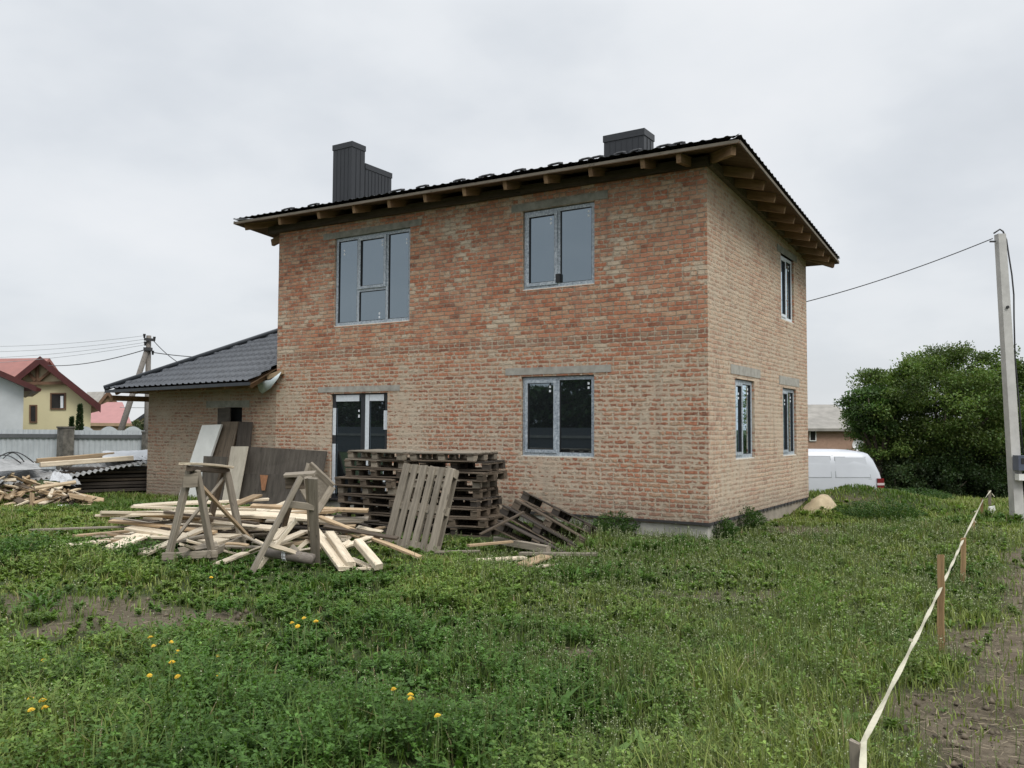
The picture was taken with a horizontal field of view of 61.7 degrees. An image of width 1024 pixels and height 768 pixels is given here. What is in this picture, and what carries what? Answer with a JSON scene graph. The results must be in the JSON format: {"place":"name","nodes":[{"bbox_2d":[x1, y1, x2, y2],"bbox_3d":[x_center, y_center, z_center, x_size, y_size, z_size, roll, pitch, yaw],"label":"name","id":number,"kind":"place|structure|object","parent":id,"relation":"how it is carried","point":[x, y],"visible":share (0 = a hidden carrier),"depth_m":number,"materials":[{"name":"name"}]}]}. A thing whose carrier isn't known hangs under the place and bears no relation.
{"place":"outdoors","nodes":[
{"label":"outdoors","id":0,"kind":"place"},
{"bbox_2d":[345,517,416,532],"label":"pallet","id":1,"kind":"object","parent":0,"point":[379,524],"visible":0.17,"depth_m":14.23,"materials":[{"name":"brown wood"}]},
{"bbox_2d":[341,508,417,523],"bbox_3d":[-2.172,2.232,14.518,1.232,0.144,0.834,-1,-3,33],"label":"pallet","id":2,"kind":"object","parent":1,"relation":"on","point":[384,517],"visible":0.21,"depth_m":14.34,"materials":[{"name":"brown wood"}]},
{"bbox_2d":[339,500,408,513],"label":"pallet","id":3,"kind":"object","parent":2,"relation":"on","point":[379,508],"visible":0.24,"depth_m":14.44,"materials":[{"name":"brown wood"}]},
{"bbox_2d":[337,491,411,506],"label":"pallet","id":4,"kind":"object","parent":3,"relation":"on","point":[365,499],"visible":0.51,"depth_m":14.29,"materials":[{"name":"brown wood"}]},
{"bbox_2d":[337,484,397,495],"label":"pallet","id":5,"kind":"object","parent":4,"relation":"on","point":[392,491],"visible":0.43,"depth_m":14.39,"materials":[{"name":"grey wood"}]},
{"bbox_2d":[335,474,417,487],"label":"pallet","id":6,"kind":"object","parent":5,"relation":"on","point":[378,482],"visible":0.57,"depth_m":14.29,"materials":[{"name":"brown wood"}]},
{"bbox_2d":[345,468,418,477],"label":"pallet","id":7,"kind":"object","parent":6,"relation":"on","point":[375,472],"visible":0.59,"depth_m":14.35,"materials":[{"name":"brown wood"}]},
{"bbox_2d":[344,458,418,468],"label":"pallet","id":8,"kind":"object","parent":7,"relation":"on","point":[349,462],"visible":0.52,"depth_m":14.36,"materials":[{"name":"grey wood"}]},
{"bbox_2d":[347,449,431,460],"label":"pallet","id":9,"kind":"object","parent":8,"relation":"on","point":[377,454],"visible":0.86,"depth_m":14.45,"materials":[{"name":"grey wood"}]},
{"bbox_2d":[0,482,1023,767],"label":"grass","id":10,"kind":"structure","parent":0,"point":[112,500],"depth_m":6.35,"materials":[{"name":"green plant"}]},
{"bbox_2d":[0,432,1023,767],"bbox_3d":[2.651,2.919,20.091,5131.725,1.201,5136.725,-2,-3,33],"label":"ground","id":11,"kind":"structure","parent":0,"point":[980,702],"depth_m":6.90,"materials":[{"name":"soil"}]},
{"bbox_2d":[0,371,40,428],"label":"grey house","id":12,"kind":"structure","parent":11,"relation":"on","point":[14,391],"depth_m":35.99,"materials":[{"name":"paint"}]},
{"bbox_2d":[0,429,56,479],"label":"metal fence","id":13,"kind":"object","parent":11,"relation":"on","point":[32,444],"visible":0.5,"depth_m":27.01,"materials":[{"name":"metal"}]},
{"bbox_2d":[0,356,100,429],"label":"yellow house","id":14,"kind":"structure","parent":11,"relation":"on","point":[55,401],"depth_m":44.97,"materials":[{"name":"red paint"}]},
{"bbox_2d":[50,393,65,409],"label":"window","id":15,"kind":"structure","parent":14,"relation":"in","point":[57,401],"depth_m":44.96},
{"bbox_2d":[56,426,75,469],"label":"fence pillar","id":16,"kind":"structure","parent":11,"relation":"on","point":[65,440],"depth_m":26.81,"materials":[{"name":"concrete"}]},
{"bbox_2d":[73,430,141,466],"bbox_3d":[-12.959,2.374,27.445,2.185,1.773,0.068,1,-3,-13],"label":"metal fence","id":17,"kind":"object","parent":11,"relation":"on","point":[92,441],"visible":0.38,"depth_m":27.47,"materials":[{"name":"metal"}]},
{"bbox_2d":[90,402,132,429],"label":"pink roofed house","id":18,"kind":"structure","parent":11,"relation":"on","point":[110,414],"depth_m":68.93,"materials":[{"name":"beige brick"}]},
{"bbox_2d":[118,334,155,430],"bbox_3d":[-13.700,0.810,30.643,1.645,5.278,0.382,2,-3,-26],"label":"utility pole","id":19,"kind":"object","parent":11,"relation":"on","point":[146,355],"visible":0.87,"depth_m":30.87,"materials":[{"name":"grey concrete"}]},
{"bbox_2d":[178,424,222,496],"bbox_3d":[-7.123,1.837,19.511,0.626,2.145,0.053,20,2,34],"label":"door leaf","id":20,"kind":"object","parent":11,"relation":"on","point":[207,440],"visible":0.36,"depth_m":19.46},
{"bbox_2d":[162,462,250,563],"bbox_3d":[-3.962,1.690,11.412,0.855,1.362,1.901,1,-3,-6],"label":"sawhorse","id":21,"kind":"object","parent":11,"relation":"on","point":[192,476],"visible":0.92,"depth_m":10.62,"materials":[{"name":"grey wood"}]},
{"bbox_2d":[202,456,227,499],"bbox_3d":[-6.580,2.142,18.882,0.794,1.159,0.036,-7,-15,31],"label":"board","id":22,"kind":"object","parent":11,"relation":"on","point":[209,481],"visible":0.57,"depth_m":18.92,"materials":[{"name":"wood"}]},
{"bbox_2d":[214,422,238,464],"bbox_3d":[-6.545,1.795,19.262,0.562,2.029,0.034,10,-4,34],"label":"board","id":23,"kind":"object","parent":11,"relation":"on","point":[226,438],"visible":0.36,"depth_m":19.27,"materials":[{"name":"brown wood"}]},
{"bbox_2d":[222,446,248,503],"bbox_3d":[-6.011,2.001,18.567,0.546,1.357,0.025,-6,-20,31],"label":"plywood sheet","id":24,"kind":"object","parent":11,"relation":"on","point":[237,457],"visible":0.57,"depth_m":18.58,"materials":[{"name":"wood"}]},
{"bbox_2d":[236,422,252,497],"bbox_3d":[-5.962,1.748,18.918,0.469,1.864,0.035,-4,-12,32],"label":"board","id":25,"kind":"object","parent":11,"relation":"on","point":[244,434],"visible":0.43,"depth_m":18.99,"materials":[{"name":"brown wood"}]},
{"bbox_2d":[239,474,305,504],"bbox_3d":[-4.840,2.214,17.884,2.468,0.966,0.101,-11,-26,30],"label":"formwork panel","id":26,"kind":"object","parent":11,"relation":"on","point":[272,488],"visible":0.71,"depth_m":18.10,"materials":[{"name":"wood"}]},
{"bbox_2d":[244,447,327,474],"bbox_3d":[-4.843,1.626,18.212,2.392,0.808,0.066,-8,-23,30],"label":"formwork panel","id":27,"kind":"object","parent":26,"relation":"on","point":[261,460],"visible":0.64,"depth_m":18.24,"materials":[{"name":"wood"}]},
{"bbox_2d":[250,471,320,573],"bbox_3d":[-2.785,1.708,10.911,0.786,1.245,1.902,1,-3,-6],"label":"sawhorse","id":28,"kind":"object","parent":11,"relation":"on","point":[294,482],"visible":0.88,"depth_m":10.30,"materials":[{"name":"grey wood"}]},
{"bbox_2d":[300,462,335,512],"bbox_3d":[-2.622,1.401,11.563,0.475,0.696,0.169,1,-3,-8],"label":"wooden tray","id":29,"kind":"object","parent":28,"relation":"on","point":[326,484],"visible":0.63,"depth_m":11.56,"materials":[{"name":"grey wood"}]},
{"bbox_2d":[319,529,349,570],"bbox_3d":[-2.299,2.044,10.704,0.136,0.045,1.450,2,10,-28],"label":"plank","id":30,"kind":"object","parent":11,"relation":"on","point":[330,551],"visible":0.71,"depth_m":10.47,"materials":[{"name":"brown wood"}]},
{"bbox_2d":[325,531,355,567],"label":"plank","id":31,"kind":"object","parent":30,"relation":"on","point":[342,552],"visible":0.99,"depth_m":10.47,"materials":[{"name":"brown wood"}]},
{"bbox_2d":[319,515,423,558],"bbox_3d":[-1.944,2.048,11.530,1.945,0.037,0.108,13,5,35],"label":"plank","id":32,"kind":"object","parent":11,"relation":"on","point":[374,539],"visible":0.83,"depth_m":11.36,"materials":[{"name":"beige wood"}]},
{"bbox_2d":[323,524,398,539],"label":"plank","id":33,"kind":"object","parent":32,"relation":"on","point":[367,533],"visible":1,"depth_m":11.56,"materials":[{"name":"brown wood"}]},
{"bbox_2d":[384,463,458,552],"bbox_3d":[-1.285,1.759,12.168,0.981,1.229,0.144,2,-19,35],"label":"pallet","id":34,"kind":"object","parent":11,"relation":"on","point":[402,504],"visible":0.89,"depth_m":12.09,"materials":[{"name":"grey wood"}]},
{"bbox_2d":[422,522,499,536],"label":"pallet","id":35,"kind":"object","parent":11,"relation":"on","point":[452,530],"visible":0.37,"depth_m":13.65,"materials":[{"name":"brown wood"}]},
{"bbox_2d":[424,513,506,527],"bbox_3d":[-0.789,2.211,13.974,1.232,0.144,0.834,-2,-3,26],"label":"pallet","id":36,"kind":"object","parent":35,"relation":"on","point":[486,521],"visible":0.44,"depth_m":13.64,"materials":[{"name":"brown wood"}]},
{"bbox_2d":[416,502,499,517],"bbox_3d":[-0.914,2.067,14.044,1.232,0.144,0.834,-2,-3,26],"label":"pallet","id":37,"kind":"object","parent":36,"relation":"on","point":[474,512],"visible":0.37,"depth_m":13.76,"materials":[{"name":"brown wood"}]},
{"bbox_2d":[419,496,501,507],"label":"pallet","id":38,"kind":"object","parent":37,"relation":"on","point":[474,503],"visible":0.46,"depth_m":13.81,"materials":[{"name":"brown wood"}]},
{"bbox_2d":[411,486,498,498],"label":"pallet","id":39,"kind":"object","parent":38,"relation":"on","point":[481,493],"visible":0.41,"depth_m":13.84,"materials":[{"name":"brown wood"}]},
{"bbox_2d":[413,479,497,488],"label":"pallet","id":40,"kind":"object","parent":39,"relation":"on","point":[474,485],"visible":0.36,"depth_m":13.81,"materials":[{"name":"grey wood"}]},
{"bbox_2d":[425,470,507,481],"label":"pallet","id":41,"kind":"object","parent":40,"relation":"on","point":[482,476],"visible":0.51,"depth_m":13.70,"materials":[{"name":"brown wood"}]},
{"bbox_2d":[419,460,505,470],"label":"pallet","id":42,"kind":"object","parent":41,"relation":"on","point":[489,465],"visible":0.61,"depth_m":13.86,"materials":[{"name":"brown wood"}]},
{"bbox_2d":[409,451,497,461],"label":"pallet","id":43,"kind":"object","parent":42,"relation":"on","point":[465,456],"visible":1,"depth_m":13.89,"materials":[{"name":"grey wood"}]},
{"bbox_2d":[103,128,839,539],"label":"brick house","id":44,"kind":"structure","parent":11,"relation":"on","point":[619,326],"depth_m":15.57,"materials":[{"name":"brick"}]},
{"bbox_2d":[331,393,387,498],"bbox_3d":[-3.073,1.291,17.403,1.515,2.185,0.093,-2,-3,33],"label":"door","id":45,"kind":"structure","parent":44,"relation":"in","point":[359,422],"depth_m":17.47,"materials":[{"name":"black glass"}]},
{"bbox_2d":[334,228,409,326],"bbox_3d":[-2.821,-2.131,17.412,2.022,1.852,0.122,-2,-3,33],"label":"window","id":46,"kind":"structure","parent":44,"relation":"in","point":[373,270],"depth_m":17.39,"materials":[{"name":"white plastic"}]},
{"bbox_2d":[521,375,593,457],"bbox_3d":[0.813,0.570,14.942,1.447,1.400,0.122,-2,-3,33],"label":"window","id":47,"kind":"structure","parent":44,"relation":"in","point":[558,412],"depth_m":14.92,"materials":[{"name":"white plastic"}]},
{"bbox_2d":[523,202,593,290],"bbox_3d":[0.837,-2.397,15.090,1.437,1.422,0.122,-2,-3,33],"label":"window","id":48,"kind":"structure","parent":44,"relation":"in","point":[559,242],"depth_m":15.07,"materials":[{"name":"white plastic"}]},
{"bbox_2d":[735,379,754,459],"bbox_3d":[4.027,0.626,15.034,0.122,1.372,1.077,-2,-3,33],"label":"window","id":49,"kind":"structure","parent":44,"relation":"in","point":[743,389],"depth_m":15.14,"materials":[{"name":"white plastic"}]},
{"bbox_2d":[781,256,793,323],"bbox_3d":[5.591,-1.935,17.599,0.122,1.317,0.992,-2,-3,33],"label":"window","id":50,"kind":"structure","parent":44,"relation":"in","point":[786,281],"depth_m":17.73,"materials":[{"name":"white metal"}]},
{"bbox_2d":[783,389,795,455],"bbox_3d":[5.607,0.784,17.506,0.122,1.357,1.022,-2,-3,33],"label":"window","id":51,"kind":"structure","parent":44,"relation":"in","point":[788,395],"depth_m":17.63,"materials":[{"name":"white plastic"}]},
{"bbox_2d":[0,534,1003,767],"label":"broad leaves","id":52,"kind":"object","parent":11,"relation":"on","point":[567,695],"visible":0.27,"depth_m":5.70,"materials":[{"name":"green plant"}]},
{"bbox_2d":[128,534,204,551],"bbox_3d":[-4.521,2.102,11.279,1.118,0.036,0.107,-8,3,-41],"label":"plank","id":53,"kind":"object","parent":52,"relation":"on","point":[192,538],"visible":0.37,"depth_m":11.43,"materials":[{"name":"grey wood"}]},
{"bbox_2d":[138,517,226,555],"bbox_3d":[-4.355,2.039,11.884,0.150,0.036,2.524,0,4,11],"label":"plank","id":54,"kind":"object","parent":53,"relation":"on","point":[196,531],"visible":0.41,"depth_m":11.39,"materials":[{"name":"brown wood"}]},
{"bbox_2d":[166,518,271,530],"bbox_3d":[-4.156,1.982,12.239,1.728,0.046,0.208,3,5,17],"label":"plank","id":55,"kind":"object","parent":54,"relation":"on","point":[245,526],"visible":0.51,"depth_m":12.10,"materials":[{"name":"brown wood"}]},
{"bbox_2d":[0,497,1023,767],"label":"clover","id":56,"kind":"object","parent":11,"relation":"on","point":[300,603],"visible":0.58,"depth_m":5.81,"materials":[{"name":"green plant"}]},
{"bbox_2d":[4,566,1023,767],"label":"soil clods","id":57,"kind":"object","parent":11,"relation":"on","point":[962,736],"visible":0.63,"depth_m":5.28,"materials":[{"name":"soil"}]},
{"bbox_2d":[15,573,1023,767],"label":"dry straw","id":58,"kind":"object","parent":11,"relation":"on","point":[952,727],"visible":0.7,"depth_m":5.15,"materials":[{"name":"plant"}]},
{"bbox_2d":[493,536,550,551],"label":"plank","id":59,"kind":"object","parent":11,"relation":"on","point":[520,544],"visible":0.83,"depth_m":11.72,"materials":[{"name":"grey wood"}]},
{"bbox_2d":[494,520,565,551],"bbox_3d":[0.382,2.263,12.170,1.236,0.144,0.820,24,-5,14],"label":"pallet","id":60,"kind":"object","parent":11,"relation":"on","point":[507,528],"visible":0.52,"depth_m":11.94,"materials":[{"name":"brown wood"}]},
{"bbox_2d":[498,505,578,551],"bbox_3d":[0.440,2.152,12.581,1.236,0.144,0.820,27,-5,17],"label":"pallet","id":61,"kind":"object","parent":60,"relation":"on","point":[507,512],"visible":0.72,"depth_m":12.32,"materials":[{"name":"brown wood"}]},
{"bbox_2d":[510,499,585,544],"bbox_3d":[0.617,2.122,12.970,1.232,0.144,0.834,28,-4,18],"label":"pallet","id":62,"kind":"object","parent":61,"relation":"on","point":[551,523],"visible":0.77,"depth_m":12.76,"materials":[{"name":"brown wood"}]},
{"bbox_2d":[519,491,601,533],"bbox_3d":[0.776,2.052,13.443,1.236,0.144,0.820,24,-7,22],"label":"pallet","id":63,"kind":"object","parent":62,"relation":"on","point":[536,502],"visible":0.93,"depth_m":13.19,"materials":[{"name":"brown wood"}]},
{"bbox_2d":[591,510,640,534],"bbox_3d":[1.708,2.278,14.053,0.874,0.433,0.850,-2,-3,33],"label":"weed clump","id":64,"kind":"object","parent":11,"relation":"on","point":[609,519],"visible":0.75,"depth_m":13.95,"materials":[{"name":"green plant"}]},
{"bbox_2d":[712,515,741,538],"bbox_3d":[3.334,2.296,13.724,0.673,0.391,0.668,-2,-3,33],"label":"weed clump","id":65,"kind":"object","parent":11,"relation":"on","point":[729,528],"visible":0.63,"depth_m":13.60,"materials":[{"name":"green plant"}]},
{"bbox_2d":[736,504,767,529],"bbox_3d":[4.001,2.312,14.789,0.826,0.472,0.831,-2,-3,33],"label":"weed clump","id":66,"kind":"object","parent":11,"relation":"on","point":[754,519],"visible":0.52,"depth_m":14.62,"materials":[{"name":"green plant"}]},
{"bbox_2d":[777,555,851,627],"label":"tall weeds","id":67,"kind":"object","parent":11,"relation":"on","point":[816,596],"visible":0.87,"depth_m":7.60,"materials":[{"name":"green plant"}]},
{"bbox_2d":[801,494,836,512],"bbox_3d":[6.458,2.502,17.600,1.500,0.452,1.500,-2,-3,33],"label":"sand heap","id":68,"kind":"object","parent":11,"relation":"on","point":[821,500],"visible":0.32,"depth_m":17.52,"materials":[{"name":"sand"}]},
{"bbox_2d":[808,405,864,450],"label":"house","id":69,"kind":"structure","parent":11,"relation":"on","point":[825,431],"depth_m":37.94,"materials":[{"name":"stone"}]},
{"bbox_2d":[808,449,884,491],"bbox_3d":[7.771,2.741,23.779,4.520,1.870,2.080,0,-3,-3],"label":"white van","id":70,"kind":"object","parent":11,"relation":"on","point":[830,468],"visible":0.28,"depth_m":23.03,"materials":[{"name":"paint"}]},
{"bbox_2d":[849,738,860,767],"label":"stake","id":71,"kind":"object","parent":11,"relation":"on","point":[854,748],"visible":0.82,"depth_m":3.18,"materials":[{"name":"grey wood"}]},
{"bbox_2d":[859,491,994,767],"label":"barrier tape","id":72,"kind":"object","parent":71,"relation":"attached to","point":[865,737],"visible":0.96,"depth_m":4.10,"materials":[{"name":"plastic"}]},
{"bbox_2d":[833,384,905,477],"bbox_3d":[11.012,2.015,26.219,2.155,4.053,1.909,2,-3,-23],"label":"tree","id":73,"kind":"object","parent":11,"relation":"on","point":[857,422],"visible":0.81,"depth_m":25.86,"materials":[{"name":"green plant"}]},
{"bbox_2d":[832,498,927,519],"bbox_3d":[7.032,2.403,16.384,1.692,0.440,1.730,-2,-3,33],"label":"weed clump","id":74,"kind":"object","parent":11,"relation":"on","point":[857,511],"visible":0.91,"depth_m":16.25,"materials":[{"name":"green plant"}]},
{"bbox_2d":[879,454,931,492],"bbox_3d":[11.606,3.068,25.934,2.109,2.077,1.903,-2,-3,33],"label":"bush","id":75,"kind":"object","parent":11,"relation":"on","point":[897,471],"visible":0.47,"depth_m":25.53,"materials":[{"name":"green plant"}]},
{"bbox_2d":[900,487,955,499],"bbox_3d":[9.584,2.617,20.186,1.594,0.426,1.662,-2,-3,33],"label":"weed clump","id":76,"kind":"object","parent":11,"relation":"on","point":[941,496],"visible":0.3,"depth_m":19.98,"materials":[{"name":"green plant"}]},
{"bbox_2d":[838,340,1023,494],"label":"leafy tree","id":77,"kind":"object","parent":11,"relation":"on","point":[975,398],"visible":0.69,"depth_m":25.52,"materials":[{"name":"green plant"}]},
{"bbox_2d":[937,554,944,650],"bbox_3d":[3.339,1.732,6.668,0.058,0.810,0.029,-1,-4,33],"label":"stake","id":78,"kind":"object","parent":11,"relation":"on","point":[941,596],"visible":0.81,"depth_m":6.66,"materials":[{"name":"brown wood"}]},
{"bbox_2d":[900,441,997,497],"bbox_3d":[12.894,2.835,25.509,2.813,2.354,2.323,0,-3,9],"label":"bush","id":79,"kind":"object","parent":11,"relation":"on","point":[956,488],"visible":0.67,"depth_m":25.04,"materials":[{"name":"green plant"}]},
{"bbox_2d":[927,345,1023,492],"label":"leafy tree","id":80,"kind":"object","parent":11,"relation":"on","point":[1020,370],"visible":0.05,"depth_m":28.10,"materials":[{"name":"green plant"}]},
{"bbox_2d":[937,441,1023,498],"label":"bush","id":81,"kind":"object","parent":11,"relation":"on","point":[995,488],"visible":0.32,"depth_m":25.02,"materials":[{"name":"green plant"}]},
{"bbox_2d":[989,229,1023,518],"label":"concrete pole","id":82,"kind":"object","parent":11,"relation":"on","point":[1015,465],"visible":0.99,"depth_m":16.41,"materials":[{"name":"grey concrete"}]},
{"label":"plank","id":83,"kind":"object","parent":11,"relation":"on","visible":0},
{"bbox_2d":[352,557,373,569],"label":"plank","id":84,"kind":"object","parent":83,"relation":"on","point":[360,562],"visible":0.61,"depth_m":10.32,"materials":[{"name":"brown wood"}]},
{"bbox_2d":[353,538,382,570],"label":"plank","id":85,"kind":"object","parent":84,"relation":"on","point":[366,551],"visible":0.99,"depth_m":10.21,"materials":[{"name":"brown wood"}]},
{"label":"plank","id":86,"kind":"object","parent":11,"relation":"on","visible":0},
{"bbox_2d":[124,525,229,544],"bbox_3d":[-4.649,2.086,11.855,1.814,0.046,0.286,3,0,26],"label":"plank","id":87,"kind":"object","parent":86,"relation":"on","point":[149,530],"visible":0.66,"depth_m":11.92,"materials":[{"name":"brown wood"}]},
{"bbox_2d":[0,0,1023,420],"label":"sky","id":88,"kind":"structure","parent":0,"point":[135,135],"materials":[{"name":"grey"}]},
{"label":"plank","id":89,"kind":"object","parent":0,"visible":0},
{"bbox_2d":[215,510,333,522],"bbox_3d":[-3.513,1.926,12.517,1.943,0.051,0.254,2,6,10],"label":"plank","id":90,"kind":"object","parent":89,"relation":"on","point":[263,515],"visible":0.5,"depth_m":12.46,"materials":[{"name":"brown wood"}]},
{"label":"beam","id":91,"kind":"object","parent":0,"visible":0},
{"bbox_2d":[0,459,40,471],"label":"flat sheet","id":92,"kind":"object","parent":91,"relation":"on","point":[10,465],"visible":0.95,"depth_m":19.65,"materials":[{"name":"plastic"}]},
{"bbox_2d":[36,452,113,462],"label":"beam","id":93,"kind":"structure","parent":91,"relation":"on","point":[76,457],"depth_m":21.20,"materials":[{"name":"beige wood"}]},
{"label":"plank","id":94,"kind":"object","parent":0,"visible":0},
{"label":"plank","id":95,"kind":"object","parent":94,"relation":"on","visible":0},
{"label":"plank","id":96,"kind":"object","parent":95,"relation":"on","visible":0},
{"bbox_2d":[198,533,241,538],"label":"plank","id":97,"kind":"object","parent":96,"relation":"on","point":[225,535],"visible":0.28,"depth_m":11.78,"materials":[{"name":"brown wood"}]},
{"bbox_2d":[108,519,217,533],"bbox_3d":[-4.981,2.023,12.181,1.851,0.043,0.096,2,8,19],"label":"plank","id":98,"kind":"object","parent":97,"relation":"on","point":[137,523],"visible":0.79,"depth_m":12.25,"materials":[{"name":"beige wood"}]},
{"label":"plank","id":99,"kind":"object","parent":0,"visible":0},
{"bbox_2d":[291,509,337,513],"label":"plank","id":100,"kind":"object","parent":99,"relation":"on","point":[329,511],"visible":0.26,"depth_m":12.48,"materials":[{"name":"beige wood"}]},
{"bbox_2d":[250,503,368,512],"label":"plank","id":101,"kind":"object","parent":100,"relation":"on","point":[340,509],"visible":0.71,"depth_m":12.60,"materials":[{"name":"beige wood"}]},
{"bbox_3d":[-11.164,2.306,18.650,0.083,0.041,0.828,40,-9,-10],"label":"wood scrap","id":102,"kind":"object","parent":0,"visible":0},
{"label":"wood scrap","id":103,"kind":"object","parent":102,"relation":"on","visible":0},
{"bbox_2d":[0,470,51,486],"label":"plastic sheet","id":104,"kind":"object","parent":103,"relation":"on","point":[36,475],"visible":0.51,"depth_m":20.05,"materials":[{"name":"plastic"}]},
{"label":"dark board","id":105,"kind":"object","parent":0,"visible":0},
{"bbox_2d":[62,487,146,492],"bbox_3d":[-9.722,2.607,21.070,2.825,0.077,0.248,2,-3,-33],"label":"dark board","id":106,"kind":"object","parent":105,"relation":"on","point":[111,489],"visible":0.46,"depth_m":20.93,"materials":[{"name":"brown wood"}]},
{"bbox_2d":[62,484,146,489],"bbox_3d":[-9.792,2.517,21.049,2.248,0.066,0.246,2,-4,-33],"label":"dark board","id":107,"kind":"object","parent":106,"relation":"on","point":[109,486],"visible":0.76,"depth_m":20.90,"materials":[{"name":"brown wood"}]},
{"bbox_2d":[75,481,146,485],"bbox_3d":[-9.924,2.433,20.980,2.432,0.075,0.247,2,-4,-33],"label":"dark board","id":108,"kind":"object","parent":107,"relation":"on","point":[111,483],"visible":0.58,"depth_m":20.94,"materials":[{"name":"brown wood"}]},
{"bbox_2d":[72,477,146,481],"bbox_3d":[-9.839,2.349,21.053,1.888,0.058,0.247,2,-4,-33],"label":"dark board","id":109,"kind":"object","parent":108,"relation":"on","point":[111,479],"visible":0.77,"depth_m":21.03,"materials":[{"name":"brown wood"}]},
{"bbox_2d":[72,474,146,478],"bbox_3d":[-9.885,2.265,21.082,2.507,0.075,0.248,2,-4,-33],"label":"dark board","id":110,"kind":"object","parent":109,"relation":"on","point":[113,476],"visible":0.57,"depth_m":21.01,"materials":[{"name":"brown wood"}]},
{"bbox_2d":[49,456,146,477],"bbox_3d":[-10.178,2.037,21.232,2.067,0.535,1.477,3,-4,-38],"label":"corrugated sheet","id":111,"kind":"object","parent":110,"relation":"on","point":[118,465],"visible":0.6,"depth_m":21.21,"materials":[{"name":"metal"}]},
{"bbox_2d":[39,456,133,466],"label":"beam","id":112,"kind":"structure","parent":111,"relation":"on","point":[84,461],"depth_m":20.77,"materials":[{"name":"brown wood"}]},
{"bbox_2d":[102,450,147,460],"bbox_3d":[-9.852,1.831,21.890,1.103,0.278,1.210,2,-3,-26],"label":"polythene sheet","id":113,"kind":"object","parent":111,"relation":"on","point":[137,454],"visible":0.73,"depth_m":22.07,"materials":[{"name":"plastic"}]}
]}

